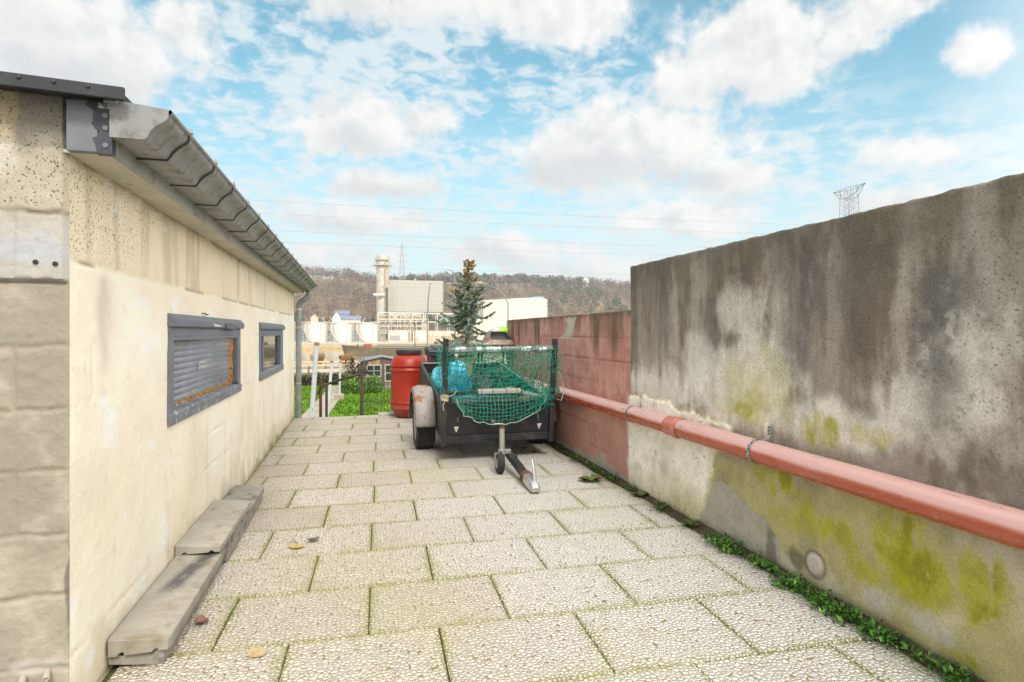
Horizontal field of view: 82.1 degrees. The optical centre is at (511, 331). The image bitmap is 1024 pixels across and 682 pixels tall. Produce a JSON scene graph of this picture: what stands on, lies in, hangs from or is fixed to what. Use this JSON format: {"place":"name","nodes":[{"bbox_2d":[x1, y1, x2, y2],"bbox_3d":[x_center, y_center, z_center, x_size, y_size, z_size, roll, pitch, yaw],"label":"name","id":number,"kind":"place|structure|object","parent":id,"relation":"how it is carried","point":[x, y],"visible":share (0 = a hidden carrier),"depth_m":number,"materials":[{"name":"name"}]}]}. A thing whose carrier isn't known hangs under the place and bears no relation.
{"place":"outdoors","nodes":[
{"label":"outdoors","id":0,"kind":"place"},
{"bbox_2d":[294,347,342,350],"bbox_3d":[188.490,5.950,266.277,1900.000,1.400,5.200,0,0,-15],"label":"bank","id":1,"kind":"structure","parent":0,"point":[320,348],"depth_m":199.46,"materials":[{"name":"beige concrete"}]},
{"bbox_2d":[301,386,343,417],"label":"garden path","id":2,"kind":"structure","parent":0,"point":[334,391],"depth_m":25.91,"materials":[{"name":"concrete"}]},
{"bbox_2d":[294,368,354,372],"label":"riverside road","id":3,"kind":"structure","parent":0,"point":[319,370],"depth_m":54.96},
{"bbox_2d":[294,363,505,368],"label":"road kerb","id":4,"kind":"structure","parent":3,"relation":"on","point":[319,367],"depth_m":57.64,"materials":[{"name":"concrete"}]},
{"bbox_2d":[294,359,505,368],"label":"road barrier","id":5,"kind":"object","parent":3,"relation":"on","point":[325,364],"visible":0.02,"depth_m":56.76,"materials":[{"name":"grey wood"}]},
{"bbox_2d":[413,321,416,349],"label":"thin pole","id":6,"kind":"object","parent":3,"relation":"on","point":[414,339],"visible":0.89,"depth_m":58.43,"materials":[{"name":"beige metal"}]},
{"bbox_2d":[427,282,431,345],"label":"street lamp","id":7,"kind":"object","parent":3,"relation":"on","point":[427,312],"visible":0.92,"depth_m":58.73,"materials":[{"name":"metal"}]},
{"bbox_2d":[446,269,455,343],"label":"street lamp","id":8,"kind":"object","parent":3,"relation":"on","point":[454,302],"visible":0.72,"depth_m":60.65,"materials":[{"name":"metal"}]},
{"bbox_2d":[476,282,508,319],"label":"street lamp","id":9,"kind":"object","parent":3,"relation":"on","point":[505,299],"visible":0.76,"depth_m":62.06,"materials":[{"name":"metal"}]},
{"bbox_2d":[294,372,359,384],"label":"field","id":10,"kind":"structure","parent":0,"point":[322,373],"depth_m":46.31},
{"bbox_2d":[294,371,359,385],"bbox_3d":[-12.799,2.839,36.183,9.055,0.847,1.982,0,0,-15],"label":"hedge","id":11,"kind":"object","parent":10,"relation":"on","point":[307,377],"visible":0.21,"depth_m":36.08,"materials":[{"name":"green plant"}]},
{"bbox_2d":[294,384,392,417],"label":"lawn","id":12,"kind":"structure","parent":0,"point":[338,403],"depth_m":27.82,"materials":[{"name":"plant"}]},
{"bbox_2d":[309,342,319,416],"bbox_3d":[-4.181,1.732,12.289,0.322,3.042,0.113,0,0,-43],"label":"white post","id":13,"kind":"object","parent":12,"relation":"on","point":[314,379],"visible":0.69,"depth_m":12.29,"materials":[{"name":"metal"}]},
{"bbox_2d":[328,361,333,416],"bbox_3d":[-6.516,2.142,20.982,0.116,2.225,0.312,0,0,44],"label":"white post","id":14,"kind":"object","parent":12,"relation":"on","point":[330,378],"visible":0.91,"depth_m":20.96,"materials":[{"name":"metal"}]},
{"bbox_2d":[334,361,343,400],"bbox_3d":[-8.181,2.342,27.835,0.440,1.916,0.400,0,0,-15],"label":"white post","id":15,"kind":"object","parent":12,"relation":"on","point":[339,395],"visible":0.71,"depth_m":27.79,"materials":[{"name":"metal"}]},
{"bbox_2d":[338,373,359,393],"bbox_3d":[-8.563,2.717,31.145,1.305,1.092,1.320,0,0,-15],"label":"garden plant","id":16,"kind":"object","parent":12,"relation":"on","point":[348,387],"visible":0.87,"depth_m":30.88,"materials":[{"name":"green plant"}]},
{"bbox_2d":[337,356,371,384],"bbox_3d":[-8.801,2.279,33.098,2.000,1.951,2.045,0,0,-2],"label":"bramble","id":17,"kind":"object","parent":12,"relation":"on","point":[351,370],"visible":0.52,"depth_m":32.86,"materials":[{"name":"brown plant"}]},
{"bbox_2d":[363,374,383,392],"bbox_3d":[-7.426,2.731,31.173,1.304,1.065,1.342,0,0,-15],"label":"garden plant","id":18,"kind":"object","parent":12,"relation":"on","point":[378,388],"visible":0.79,"depth_m":30.93,"materials":[{"name":"green plant"}]},
{"bbox_2d":[358,355,392,388],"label":"garden shed","id":19,"kind":"structure","parent":12,"relation":"on","point":[381,363],"depth_m":33.20,"materials":[{"name":"brown wood"}]},
{"bbox_2d":[366,364,381,376],"bbox_3d":[-7.768,2.185,33.086,0.840,0.710,0.048,0,0,-15],"label":"window","id":20,"kind":"structure","parent":19,"relation":"in","point":[377,366],"depth_m":33.11,"materials":[{"name":"white wood"}]},
{"bbox_2d":[385,364,390,381],"bbox_3d":[-6.825,2.320,33.334,0.790,1.000,0.048,0,0,-15],"label":"window","id":21,"kind":"structure","parent":19,"relation":"in","point":[387,368],"depth_m":33.29,"materials":[{"name":"white wood"}]},
{"bbox_2d":[427,259,497,361],"bbox_3d":[-1.871,0.040,25.435,4.093,6.437,4.857,0,0,-15],"label":"spruce tree","id":22,"kind":"object","parent":12,"relation":"on","point":[467,306],"visible":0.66,"depth_m":25.17,"materials":[{"name":"green plant"}]},
{"bbox_2d":[448,328,479,361],"bbox_3d":[-1.050,1.167,12.412,1.145,2.569,1.311,0,0,-15],"label":"dry shrub","id":23,"kind":"object","parent":12,"relation":"on","point":[460,342],"visible":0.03,"depth_m":12.45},
{"bbox_2d":[294,338,481,346],"bbox_3d":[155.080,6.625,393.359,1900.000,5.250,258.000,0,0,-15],"label":"quay","id":24,"kind":"structure","parent":0,"point":[327,344],"depth_m":206.42,"materials":[{"name":"beige concrete"}]},
{"bbox_2d":[304,318,326,342],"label":"storage tank","id":25,"kind":"object","parent":24,"relation":"on","point":[316,332],"visible":1,"depth_m":219.40,"materials":[{"name":"white metal"}]},
{"bbox_2d":[332,311,340,320],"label":"hillside house","id":26,"kind":"structure","parent":24,"relation":"on","point":[336,316],"depth_m":407.94,"materials":[{"name":"stone"}]},
{"bbox_2d":[294,322,380,341],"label":"hall","id":27,"kind":"structure","parent":24,"relation":"on","point":[329,336],"depth_m":250.72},
{"bbox_2d":[330,318,352,342],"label":"storage tank","id":28,"kind":"object","parent":24,"relation":"on","point":[341,332],"visible":0.99,"depth_m":221.78,"materials":[{"name":"white metal"}]},
{"bbox_2d":[334,310,349,315],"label":"hillside house","id":29,"kind":"structure","parent":24,"relation":"on","point":[343,312],"depth_m":419.47,"materials":[{"name":"stone"}]},
{"bbox_2d":[341,316,360,321],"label":"hillside house","id":30,"kind":"structure","parent":24,"relation":"on","point":[350,318],"depth_m":415.03,"materials":[{"name":"stone"}]},
{"bbox_2d":[356,319,377,342],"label":"storage tank","id":31,"kind":"object","parent":24,"relation":"on","point":[367,332],"visible":0.98,"depth_m":224.27,"materials":[{"name":"white metal"}]},
{"bbox_2d":[370,255,390,339],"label":"chimney stack","id":32,"kind":"object","parent":24,"relation":"on","point":[381,294],"visible":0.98,"depth_m":290.36,"materials":[{"name":"metal"}]},
{"bbox_2d":[377,312,423,339],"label":"steel frame","id":33,"kind":"object","parent":24,"relation":"on","point":[402,315],"visible":0.73,"depth_m":290.59,"materials":[{"name":"beige metal"}]},
{"bbox_2d":[378,319,428,340],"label":"steel frame","id":34,"kind":"object","parent":24,"relation":"on","point":[396,327],"visible":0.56,"depth_m":259.69,"materials":[{"name":"white paint"}]},
{"bbox_2d":[424,313,461,330],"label":"steel frame","id":35,"kind":"object","parent":24,"relation":"on","point":[439,320],"visible":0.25,"depth_m":290.49,"materials":[{"name":"beige metal"}]},
{"bbox_2d":[428,331,464,340],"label":"process skid","id":36,"kind":"object","parent":24,"relation":"on","point":[433,335],"visible":0.63,"depth_m":245.55,"materials":[{"name":"beige metal"}]},
{"bbox_2d":[463,296,547,340],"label":"white warehouse","id":37,"kind":"structure","parent":24,"relation":"on","point":[527,308],"depth_m":268.54,"materials":[{"name":"metal"}]},
{"bbox_2d":[388,330,409,341],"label":"pump house","id":38,"kind":"structure","parent":0,"point":[398,336],"depth_m":244.00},
{"bbox_2d":[294,350,506,365],"bbox_3d":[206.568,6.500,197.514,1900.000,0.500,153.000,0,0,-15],"label":"river water","id":39,"kind":"structure","parent":0,"point":[331,355],"depth_m":149.92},
{"bbox_2d":[342,341,506,355],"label":"barge","id":40,"kind":"object","parent":39,"relation":"on","point":[379,349],"visible":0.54,"depth_m":152.19},
{"bbox_2d":[389,279,442,312],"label":"boiler house","id":41,"kind":"structure","parent":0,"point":[408,296],"depth_m":297.36,"materials":[{"name":"metal"}]},
{"bbox_2d":[412,330,428,341],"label":"pump house","id":42,"kind":"structure","parent":0,"point":[420,335],"depth_m":244.44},
{"bbox_2d":[294,278,630,336],"bbox_3d":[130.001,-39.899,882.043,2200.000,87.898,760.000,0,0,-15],"label":"hills","id":43,"kind":"structure","parent":0,"point":[500,296],"depth_m":698.35,"materials":[{"name":"brown plant"}]},
{"bbox_2d":[310,314,318,321],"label":"hillside house","id":44,"kind":"structure","parent":43,"relation":"on","point":[314,316],"depth_m":425.80,"materials":[{"name":"stone"}]},
{"bbox_2d":[396,243,407,279],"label":"electricity pylon","id":45,"kind":"object","parent":43,"relation":"on","point":[400,261],"visible":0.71,"depth_m":688.69,"materials":[{"name":"grey metal"}]},
{"bbox_2d":[294,264,630,330],"bbox_3d":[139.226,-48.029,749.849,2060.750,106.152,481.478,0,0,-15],"label":"hillside woods","id":46,"kind":"object","parent":43,"relation":"on","point":[494,279],"visible":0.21,"depth_m":755.84,"materials":[{"name":"brown plant"}]},
{"bbox_2d":[581,277,588,285],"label":"hillside house","id":47,"kind":"structure","parent":43,"relation":"on","point":[586,279],"depth_m":936.45,"materials":[{"name":"stone"}]},
{"bbox_2d":[834,183,865,217],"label":"electricity pylon","id":48,"kind":"object","parent":43,"relation":"on","point":[853,198],"visible":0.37,"depth_m":292.03,"materials":[{"name":"grey metal"}]},
{"bbox_2d":[329,271,604,278],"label":"power line","id":49,"kind":"object","parent":48,"relation":"hanging from","point":[477,275],"visible":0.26,"depth_m":252.61,"materials":[{"name":"grey metal"}]},
{"bbox_2d":[314,265,623,274],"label":"power line","id":50,"kind":"object","parent":48,"relation":"attached to","point":[476,270],"visible":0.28,"depth_m":252.72,"materials":[{"name":"grey metal"}]},
{"bbox_2d":[272,230,707,247],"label":"power line","id":51,"kind":"object","parent":48,"relation":"hanging from","point":[488,239],"visible":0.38,"depth_m":254.54,"materials":[{"name":"grey metal"}]},
{"bbox_2d":[260,213,761,233],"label":"power line","id":52,"kind":"object","parent":48,"relation":"hanging from","point":[495,223],"visible":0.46,"depth_m":256.46,"materials":[{"name":"grey metal"}]},
{"bbox_2d":[256,200,790,224],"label":"power line","id":53,"kind":"object","parent":48,"relation":"hanging from","point":[526,213],"visible":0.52,"depth_m":259.07,"materials":[{"name":"grey metal"}]},
{"bbox_2d":[0,0,1023,288],"label":"sky","id":54,"kind":"structure","parent":0,"point":[751,113],"materials":[{"name":"blue"}]},
{"bbox_2d":[102,415,950,681],"bbox_3d":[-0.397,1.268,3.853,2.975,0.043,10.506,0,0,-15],"label":"terrace paving","id":55,"kind":"structure","parent":0,"point":[639,622],"depth_m":2.86,"materials":[{"name":"beige stone"}]},
{"bbox_2d":[0,71,316,681],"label":"outbuilding","id":56,"kind":"structure","parent":55,"relation":"on","point":[154,276],"depth_m":2.14,"materials":[{"name":"beige paint"}]},
{"bbox_2d":[167,313,243,426],"bbox_3d":[-1.924,0.184,3.741,0.110,0.557,1.826,0,0,-15],"label":"window","id":57,"kind":"structure","parent":56,"relation":"in","point":[204,353],"depth_m":3.51,"materials":[{"name":"blue paint"}]},
{"bbox_2d":[259,322,284,380],"bbox_3d":[-2.653,0.184,6.377,0.167,0.557,1.796,0,0,-15],"label":"window","id":58,"kind":"structure","parent":56,"relation":"in","point":[274,332],"depth_m":6.37,"materials":[{"name":"blue paint"}]},
{"bbox_2d":[108,559,222,664],"bbox_3d":[-1.527,1.220,2.672,0.192,0.062,0.995,0,0,-15],"label":"coping stone","id":59,"kind":"object","parent":55,"relation":"on","point":[156,656],"visible":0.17,"depth_m":2.21,"materials":[{"name":"concrete"}]},
{"bbox_2d":[108,537,230,657],"bbox_3d":[-1.529,1.160,2.728,0.207,0.066,1.145,0,0,-15],"label":"coping stone","id":60,"kind":"object","parent":59,"relation":"on","point":[158,614],"visible":0.9,"depth_m":2.44,"materials":[{"name":"concrete"}]},
{"bbox_2d":[193,614,207,623],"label":"fallen leaf","id":61,"kind":"object","parent":55,"relation":"on","point":[201,619],"visible":1,"depth_m":2.52,"materials":[{"name":"plant"}]},
{"bbox_2d":[222,496,261,561],"bbox_3d":[-1.794,1.219,3.755,0.202,0.061,1.225,0,0,-15],"label":"coping stone","id":62,"kind":"object","parent":55,"relation":"on","point":[231,549],"visible":0.13,"depth_m":3.51,"materials":[{"name":"concrete"}]},
{"bbox_2d":[223,485,263,540],"bbox_3d":[-1.816,1.161,3.845,0.207,0.065,1.080,0,0,-14],"label":"coping stone","id":63,"kind":"object","parent":62,"relation":"on","point":[252,494],"visible":0.45,"depth_m":4.09,"materials":[{"name":"concrete"}]},
{"bbox_2d":[175,500,249,555],"bbox_3d":[-1.699,1.103,3.389,0.217,0.053,0.820,0,0,-14],"label":"coping stone","id":64,"kind":"object","parent":63,"relation":"on","point":[214,526],"visible":1,"depth_m":3.26,"materials":[{"name":"concrete"}]},
{"bbox_2d":[246,647,266,657],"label":"fallen leaf","id":65,"kind":"object","parent":55,"relation":"on","point":[255,652],"visible":1,"depth_m":2.28,"materials":[{"name":"beige plant"}]},
{"bbox_2d":[287,544,303,547],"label":"fallen leaf","id":66,"kind":"object","parent":55,"relation":"on","point":[296,545],"visible":1,"depth_m":3.42,"materials":[{"name":"yellow plant"}]},
{"bbox_2d":[378,412,395,415],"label":"terrace kerb","id":67,"kind":"structure","parent":55,"relation":"on","point":[386,414],"depth_m":8.76,"materials":[{"name":"concrete"}]},
{"bbox_2d":[390,350,426,417],"bbox_3d":[-1.516,0.750,8.659,0.552,0.975,0.552,0,0,-15],"label":"water barrel","id":68,"kind":"object","parent":55,"relation":"on","point":[405,370],"visible":0.75,"depth_m":8.43,"materials":[{"name":"red plastic"}]},
{"bbox_2d":[424,345,464,362],"bbox_3d":[-0.941,0.719,8.258,0.524,1.062,0.638,0,0,-15],"label":"wheelie bin","id":69,"kind":"object","parent":55,"relation":"on","point":[431,351],"visible":0.23,"depth_m":7.98,"materials":[{"name":"plastic"}]},
{"bbox_2d":[409,338,557,491],"bbox_3d":[-0.243,0.660,6.155,1.534,1.201,3.376,0,0,-15],"label":"utility trailer","id":70,"kind":"object","parent":55,"relation":"on","point":[450,423],"visible":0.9,"depth_m":5.73,"materials":[{"name":"black paint"}]},
{"bbox_2d":[440,390,456,410],"bbox_3d":[-0.601,0.638,5.555,0.153,0.194,0.084,0,8,-15],"label":"rope lashing","id":71,"kind":"object","parent":70,"relation":"attached to","point":[446,399],"visible":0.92,"depth_m":5.52,"materials":[{"name":"beige fabric"}]},
{"bbox_2d":[431,360,485,402],"bbox_3d":[-0.692,0.518,6.373,0.395,0.479,1.533,0,0,-27],"label":"blue tarpaulin","id":72,"kind":"object","parent":70,"relation":"on","point":[434,374],"visible":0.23,"depth_m":5.83,"materials":[{"name":"blue plastic"}]},
{"bbox_2d":[454,354,473,374],"bbox_3d":[-0.616,0.480,7.457,0.200,0.472,0.360,0,8,-15],"label":"cardboard box","id":73,"kind":"object","parent":70,"relation":"on","point":[455,355],"visible":0.21,"depth_m":7.37,"materials":[{"name":"brown cardboard"}]},
{"bbox_2d":[471,372,497,396],"bbox_3d":[-0.357,0.649,6.815,0.452,0.383,0.562,0,8,-15],"label":"rubbish sack","id":74,"kind":"object","parent":70,"relation":"in","point":[482,386],"visible":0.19,"depth_m":6.68,"materials":[{"name":"grey plastic"}]},
{"bbox_2d":[451,395,539,402],"bbox_3d":[-0.151,0.653,5.728,0.880,0.043,0.033,0,8,-15],"label":"grey plank","id":75,"kind":"object","parent":70,"relation":"on","point":[485,399],"visible":0.78,"depth_m":5.70,"materials":[{"name":"grey wood"}]},
{"bbox_2d":[429,342,564,424],"bbox_3d":[-0.230,0.407,6.191,1.264,0.796,1.524,0,8,-15],"label":"cargo net","id":76,"kind":"object","parent":70,"relation":"on","point":[519,382],"visible":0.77,"depth_m":5.67,"materials":[{"name":"green fabric"}]},
{"bbox_2d":[472,342,532,387],"bbox_3d":[-0.122,0.345,6.443,0.014,0.459,1.199,0,0,-35],"label":"metal rod","id":77,"kind":"object","parent":70,"relation":"in","point":[501,364],"visible":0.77,"depth_m":6.39,"materials":[{"name":"grey metal"}]},
{"bbox_2d":[492,366,513,395],"bbox_3d":[-0.168,0.607,7.166,0.431,0.400,0.398,0,0,29],"label":"rubbish sack","id":78,"kind":"object","parent":70,"relation":"on","point":[497,367],"visible":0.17,"depth_m":7.01,"materials":[{"name":"grey plastic"}]},
{"bbox_2d":[506,387,542,396],"bbox_3d":[0.122,0.625,6.064,0.398,0.104,0.101,0,0,26],"label":"white plank","id":79,"kind":"object","parent":70,"relation":"on","point":[527,394],"visible":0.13,"depth_m":6.01,"materials":[{"name":"white wood"}]},
{"bbox_2d":[473,331,514,365],"bbox_3d":[-0.243,0.621,8.368,0.585,1.260,0.365,0,0,-15],"label":"barbecue","id":80,"kind":"object","parent":55,"relation":"on","point":[495,338],"visible":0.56,"depth_m":8.27,"materials":[{"name":"black metal"}]},
{"bbox_2d":[490,327,507,332],"bbox_3d":[-0.191,0.105,8.594,0.260,0.366,0.132,0,0,-15],"label":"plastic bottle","id":81,"kind":"object","parent":80,"relation":"on","point":[502,329],"visible":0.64,"depth_m":8.55,"materials":[{"name":"green plastic"}]},
{"bbox_2d":[170,419,856,670],"bbox_3d":[-0.768,1.252,5.053,3.055,0.013,7.765,0,0,-15],"label":"moss","id":82,"kind":"object","parent":55,"relation":"on","point":[441,579],"visible":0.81,"depth_m":2.74,"materials":[{"name":"green plant"}]},
{"bbox_2d":[506,310,630,481],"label":"garden wall","id":83,"kind":"structure","parent":55,"relation":"on","point":[595,352],"depth_m":5.61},
{"bbox_2d":[579,474,602,481],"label":"weed","id":84,"kind":"object","parent":55,"relation":"on","point":[592,477],"visible":1,"depth_m":4.92,"materials":[{"name":"green plant"}]},
{"bbox_2d":[546,441,986,681],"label":"soil strip","id":85,"kind":"object","parent":55,"relation":"on","point":[704,529],"visible":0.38,"depth_m":3.30,"materials":[{"name":"green plant"}]},
{"bbox_2d":[632,490,648,496],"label":"weed","id":86,"kind":"object","parent":85,"relation":"on","point":[641,493],"visible":1,"depth_m":4.46,"materials":[{"name":"green plant"}]},
{"bbox_2d":[681,519,700,526],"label":"weed","id":87,"kind":"object","parent":85,"relation":"on","point":[689,522],"visible":1,"depth_m":3.79,"materials":[{"name":"green plant"}]},
{"bbox_2d":[547,441,979,681],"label":"ground cover weeds","id":88,"kind":"object","parent":85,"relation":"on","point":[830,606],"visible":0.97,"depth_m":2.60,"materials":[{"name":"green plant"}]},
{"bbox_2d":[752,558,777,570],"bbox_3d":[1.343,1.227,3.093,0.135,0.033,0.120,0,0,34],"label":"weed","id":89,"kind":"object","parent":85,"relation":"on","point":[757,563],"visible":0.91,"depth_m":3.10,"materials":[{"name":"green plant"}]},
{"bbox_2d":[867,624,886,635],"bbox_3d":[1.500,1.230,2.414,0.096,0.028,0.090,0,0,-2],"label":"weed","id":90,"kind":"object","parent":85,"relation":"on","point":[874,628],"visible":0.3,"depth_m":2.42,"materials":[{"name":"green plant"}]},
{"bbox_2d":[629,173,1023,681],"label":"garden wall","id":91,"kind":"structure","parent":55,"relation":"on","point":[888,339],"depth_m":2.56,"materials":[{"name":"grey concrete"}]},
{"bbox_2d":[524,377,1023,550],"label":"drain pipe","id":92,"kind":"object","parent":91,"relation":"attached to","point":[994,521],"visible":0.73,"depth_m":2.50,"materials":[{"name":"red plastic"}]},
{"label":"river bank","id":93,"kind":"structure","parent":0,"visible":0},
{"bbox_2d":[309,350,325,363],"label":"riverside bush","id":94,"kind":"object","parent":93,"relation":"on","point":[321,357],"visible":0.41,"depth_m":59.03,"materials":[{"name":"brown plant"}]},
{"bbox_2d":[338,353,357,365],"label":"riverside bush","id":95,"kind":"object","parent":93,"relation":"on","point":[344,357],"visible":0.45,"depth_m":59.56,"materials":[{"name":"brown plant"}]},
{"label":"retaining face","id":96,"kind":"structure","parent":0,"visible":0},
{"bbox_2d":[360,368,390,415],"bbox_3d":[-1.549,1.195,9.105,1.565,1.310,0.050,0,0,-15],"label":"fence","id":97,"kind":"object","parent":96,"relation":"attached to","point":[361,390],"visible":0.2,"depth_m":8.94,"materials":[{"name":"brown metal"}]},
{"bbox_2d":[317,371,366,416],"bbox_3d":[-2.748,1.817,9.090,1.127,2.466,0.388,0,0,34],"label":"handrail","id":98,"kind":"object","parent":97,"relation":"attached to","point":[319,392],"visible":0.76,"depth_m":9.01,"materials":[{"name":"brown metal"}]}
]}

